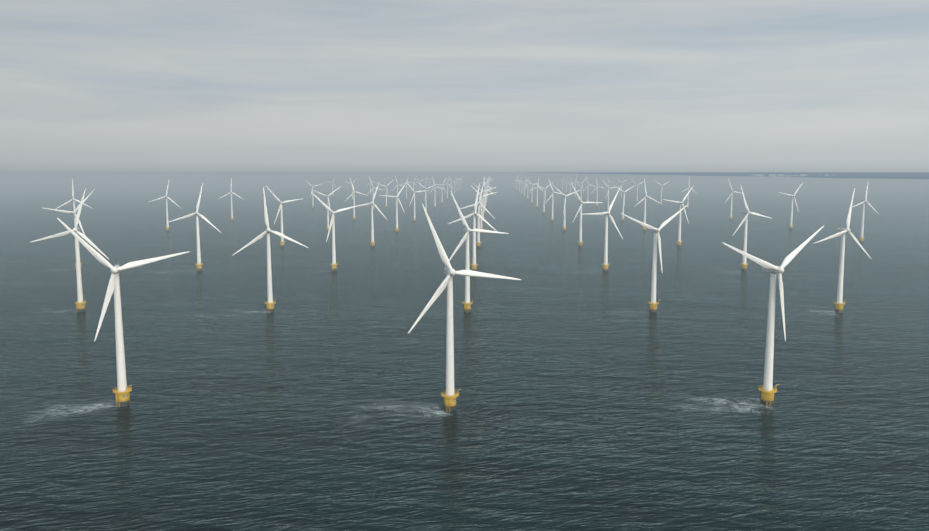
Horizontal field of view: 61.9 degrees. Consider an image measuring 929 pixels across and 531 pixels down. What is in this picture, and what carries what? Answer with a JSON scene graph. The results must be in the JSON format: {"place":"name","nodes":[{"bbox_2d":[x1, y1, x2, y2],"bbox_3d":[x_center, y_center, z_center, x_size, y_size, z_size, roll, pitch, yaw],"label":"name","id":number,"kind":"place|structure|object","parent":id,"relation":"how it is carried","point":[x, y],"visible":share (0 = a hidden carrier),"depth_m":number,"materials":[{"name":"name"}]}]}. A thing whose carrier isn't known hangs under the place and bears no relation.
{"place":"outdoors","nodes":[
{"label":"outdoors","id":0,"kind":"place"},
{"bbox_2d":[0,172,928,530],"bbox_3d":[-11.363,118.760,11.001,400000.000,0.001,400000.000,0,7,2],"label":"sea water","id":1,"kind":"structure","parent":0,"point":[568,382],"depth_m":498.04,"materials":[{"name":"blue liquid"}]},
{"bbox_2d":[44,189,94,269],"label":"wind turbine","id":2,"kind":"object","parent":1,"relation":"in","point":[75,212],"visible":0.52,"depth_m":936.97,"materials":[{"name":"metal"}]},
{"bbox_2d":[31,188,109,311],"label":"wind turbine","id":3,"kind":"object","parent":1,"relation":"in","point":[80,305],"visible":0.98,"depth_m":659.87,"materials":[{"name":"metal"}]},
{"bbox_2d":[56,179,92,237],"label":"wind turbine","id":4,"kind":"object","parent":1,"relation":"on","point":[73,199],"visible":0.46,"depth_m":1404.74,"materials":[{"name":"metal"}]},
{"bbox_2d":[57,218,188,406],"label":"wind turbine","id":5,"kind":"object","parent":1,"relation":"in","point":[122,390],"visible":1,"depth_m":391.93,"materials":[{"name":"metal"}]},
{"bbox_2d":[149,179,177,230],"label":"wind turbine","id":6,"kind":"object","parent":1,"relation":"on","point":[167,227],"visible":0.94,"depth_m":1564.82,"materials":[{"name":"metal"}]},
{"bbox_2d":[166,183,219,270],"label":"wind turbine","id":7,"kind":"object","parent":1,"relation":"in","point":[198,264],"visible":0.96,"depth_m":935.81,"materials":[{"name":"metal"}]},
{"bbox_2d":[220,177,243,220],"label":"wind turbine","id":8,"kind":"object","parent":1,"relation":"in","point":[231,217],"visible":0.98,"depth_m":1887.63,"materials":[{"name":"metal"}]},
{"bbox_2d":[232,187,307,311],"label":"wind turbine","id":9,"kind":"object","parent":1,"relation":"in","point":[270,303],"visible":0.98,"depth_m":658.92,"materials":[{"name":"metal"}]},
{"bbox_2d":[266,186,300,246],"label":"wind turbine","id":10,"kind":"object","parent":1,"relation":"in","point":[282,241],"visible":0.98,"depth_m":1235.50,"materials":[{"name":"metal"}]},
{"bbox_2d":[305,180,320,207],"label":"wind turbine","id":11,"kind":"object","parent":1,"relation":"in","point":[312,194],"visible":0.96,"depth_m":2560.83,"materials":[{"name":"metal"}]},
{"bbox_2d":[311,186,340,230],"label":"wind turbine","id":12,"kind":"object","parent":1,"relation":"on","point":[328,205],"visible":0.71,"depth_m":1556.29,"materials":[{"name":"metal"}]},
{"bbox_2d":[311,192,359,270],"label":"wind turbine","id":13,"kind":"object","parent":1,"relation":"in","point":[333,264],"visible":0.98,"depth_m":935.07,"materials":[{"name":"metal"}]},
{"bbox_2d":[345,178,364,219],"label":"wind turbine","id":14,"kind":"object","parent":1,"relation":"in","point":[353,194],"visible":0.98,"depth_m":1925.64,"materials":[{"name":"metal"}]},
{"bbox_2d":[360,181,385,246],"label":"wind turbine","id":15,"kind":"object","parent":1,"relation":"in","point":[372,243],"visible":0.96,"depth_m":1231.79,"materials":[{"name":"metal"}]},
{"bbox_2d":[369,179,381,210],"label":"wind turbine","id":16,"kind":"object","parent":1,"relation":"in","point":[373,192],"visible":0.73,"depth_m":2395.90,"materials":[{"name":"metal"}]},
{"bbox_2d":[377,182,390,207],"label":"wind turbine","id":17,"kind":"object","parent":1,"relation":"in","point":[386,205],"visible":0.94,"depth_m":2587.28,"materials":[{"name":"metal"}]},
{"bbox_2d":[380,182,406,231],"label":"wind turbine","id":18,"kind":"object","parent":1,"relation":"on","point":[396,228],"visible":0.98,"depth_m":1528.93,"materials":[{"name":"metal"}]},
{"bbox_2d":[406,181,428,220],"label":"wind turbine","id":19,"kind":"object","parent":1,"relation":"in","point":[414,218],"visible":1,"depth_m":1870.88,"materials":[{"name":"metal"}]},
{"bbox_2d":[3,231,846,429],"bbox_3d":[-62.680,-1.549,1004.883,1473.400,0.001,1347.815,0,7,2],"label":"sea foam","id":20,"kind":"object","parent":1,"relation":"on","point":[98,405],"visible":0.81,"depth_m":396.00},
{"bbox_2d":[419,183,436,210],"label":"wind turbine","id":21,"kind":"object","parent":1,"relation":"in","point":[425,196],"visible":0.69,"depth_m":2229.20,"materials":[{"name":"metal"}]},
{"bbox_2d":[431,177,442,207],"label":"wind turbine","id":22,"kind":"object","parent":1,"relation":"in","point":[434,194],"visible":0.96,"depth_m":2584.66,"materials":[{"name":"metal"}]},
{"bbox_2d":[435,179,446,202],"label":"wind turbine","id":23,"kind":"object","parent":1,"relation":"in","point":[442,193],"visible":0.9,"depth_m":2933.59,"materials":[{"name":"metal"}]},
{"bbox_2d":[408,203,520,411],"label":"wind turbine","id":24,"kind":"object","parent":1,"relation":"in","point":[449,395],"visible":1,"depth_m":384.21,"materials":[{"name":"metal"}]},
{"bbox_2d":[448,183,495,270],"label":"wind turbine","id":25,"kind":"object","parent":1,"relation":"on","point":[474,264],"visible":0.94,"depth_m":929.63,"materials":[{"name":"metal"}]},
{"bbox_2d":[445,192,508,312],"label":"wind turbine","id":26,"kind":"object","parent":1,"relation":"in","point":[467,303],"visible":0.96,"depth_m":657.64,"materials":[{"name":"metal"}]},
{"bbox_2d":[460,183,494,246],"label":"wind turbine","id":27,"kind":"object","parent":1,"relation":"in","point":[478,243],"visible":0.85,"depth_m":1226.68,"materials":[{"name":"metal"}]},
{"bbox_2d":[470,184,496,228],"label":"wind turbine","id":28,"kind":"object","parent":1,"relation":"on","point":[481,206],"visible":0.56,"depth_m":1536.66,"materials":[{"name":"metal"}]},
{"bbox_2d":[474,184,495,220],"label":"wind turbine","id":29,"kind":"object","parent":1,"relation":"in","point":[483,200],"visible":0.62,"depth_m":1869.48,"materials":[{"name":"metal"}]},
{"bbox_2d":[475,180,495,213],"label":"wind turbine","id":30,"kind":"object","parent":1,"relation":"in","point":[484,189],"visible":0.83,"depth_m":2223.58,"materials":[{"name":"metal"}]},
{"bbox_2d":[532,177,542,207],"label":"wind turbine","id":31,"kind":"object","parent":1,"relation":"in","point":[537,187],"visible":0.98,"depth_m":2572.65,"materials":[{"name":"metal"}]},
{"bbox_2d":[534,182,553,213],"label":"wind turbine","id":32,"kind":"object","parent":1,"relation":"in","point":[544,198],"visible":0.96,"depth_m":2218.99,"materials":[{"name":"metal"}]},
{"bbox_2d":[545,180,564,221],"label":"wind turbine","id":33,"kind":"object","parent":1,"relation":"in","point":[552,219],"visible":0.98,"depth_m":1864.90,"materials":[{"name":"metal"}]},
{"bbox_2d":[553,185,579,230],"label":"wind turbine","id":34,"kind":"object","parent":1,"relation":"on","point":[564,227],"visible":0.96,"depth_m":1563.07,"materials":[{"name":"metal"}]},
{"bbox_2d":[571,183,602,246],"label":"wind turbine","id":35,"kind":"object","parent":1,"relation":"in","point":[580,242],"visible":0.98,"depth_m":1231.74,"materials":[{"name":"metal"}]},
{"bbox_2d":[594,180,604,206],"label":"wind turbine","id":36,"kind":"object","parent":1,"relation":"in","point":[597,186],"visible":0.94,"depth_m":2650.44,"materials":[{"name":"metal"}]},
{"bbox_2d":[584,186,622,270],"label":"wind turbine","id":37,"kind":"object","parent":1,"relation":"in","point":[605,264],"visible":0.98,"depth_m":930.37,"materials":[{"name":"metal"}]},
{"bbox_2d":[603,181,615,210],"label":"wind turbine","id":38,"kind":"object","parent":1,"relation":"in","point":[608,188],"visible":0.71,"depth_m":2282.55,"materials":[{"name":"metal"}]},
{"bbox_2d":[614,185,633,220],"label":"wind turbine","id":39,"kind":"object","parent":1,"relation":"in","point":[622,218],"visible":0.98,"depth_m":1875.03,"materials":[{"name":"metal"}]},
{"bbox_2d":[632,180,642,202],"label":"wind turbine","id":40,"kind":"object","parent":1,"relation":"in","point":[637,190],"visible":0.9,"depth_m":2984.57,"materials":[{"name":"metal"}]},
{"bbox_2d":[634,178,658,230],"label":"wind turbine","id":41,"kind":"object","parent":1,"relation":"on","point":[644,228],"visible":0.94,"depth_m":1568.30,"materials":[{"name":"metal"}]},
{"bbox_2d":[621,204,688,311],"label":"wind turbine","id":42,"kind":"object","parent":1,"relation":"in","point":[653,303],"visible":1,"depth_m":656.58,"materials":[{"name":"metal"}]},
{"bbox_2d":[654,180,669,205],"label":"wind turbine","id":43,"kind":"object","parent":1,"relation":"in","point":[661,192],"visible":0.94,"depth_m":2730.68,"materials":[{"name":"metal"}]},
{"bbox_2d":[663,187,692,246],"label":"wind turbine","id":44,"kind":"object","parent":1,"relation":"in","point":[679,230],"visible":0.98,"depth_m":1237.56,"materials":[{"name":"metal"}]},
{"bbox_2d":[682,185,694,208],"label":"wind turbine","id":45,"kind":"object","parent":1,"relation":"in","point":[688,196],"visible":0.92,"depth_m":2472.51,"materials":[{"name":"metal"}]},
{"bbox_2d":[726,178,739,219],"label":"wind turbine","id":46,"kind":"object","parent":1,"relation":"in","point":[731,195],"visible":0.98,"depth_m":1929.98,"materials":[{"name":"metal"}]},
{"bbox_2d":[733,184,769,270],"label":"wind turbine","id":47,"kind":"object","parent":1,"relation":"in","point":[744,264],"visible":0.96,"depth_m":936.24,"materials":[{"name":"metal"}]},
{"bbox_2d":[722,226,823,405],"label":"wind turbine","id":48,"kind":"object","parent":1,"relation":"in","point":[767,392],"visible":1,"depth_m":393.58,"materials":[{"name":"metal"}]},
{"bbox_2d":[779,183,802,229],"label":"wind turbine","id":49,"kind":"object","parent":1,"relation":"on","point":[791,218],"visible":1,"depth_m":1608.20,"materials":[{"name":"metal"}]},
{"bbox_2d":[813,188,870,312],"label":"wind turbine","id":50,"kind":"object","parent":1,"relation":"in","point":[839,304],"visible":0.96,"depth_m":656.59,"materials":[{"name":"metal"}]},
{"bbox_2d":[853,180,877,241],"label":"wind turbine","id":51,"kind":"object","parent":1,"relation":"on","point":[861,238],"visible":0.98,"depth_m":1314.62,"materials":[{"name":"metal"}]},
{"bbox_2d":[0,0,928,171],"label":"sky","id":52,"kind":"structure","parent":0,"point":[86,85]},
{"bbox_2d":[537,172,928,178],"bbox_3d":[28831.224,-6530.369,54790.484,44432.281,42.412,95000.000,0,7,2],"label":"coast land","id":53,"kind":"structure","parent":0,"point":[888,175],"depth_m":25785.02,"materials":[{"name":"grey"}]},
{"bbox_2d":[749,174,838,176],"bbox_3d":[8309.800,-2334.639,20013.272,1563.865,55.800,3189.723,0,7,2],"label":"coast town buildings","id":54,"kind":"structure","parent":53,"relation":"on","point":[772,175],"depth_m":19210.80,"materials":[{"name":"grey"}]}
]}

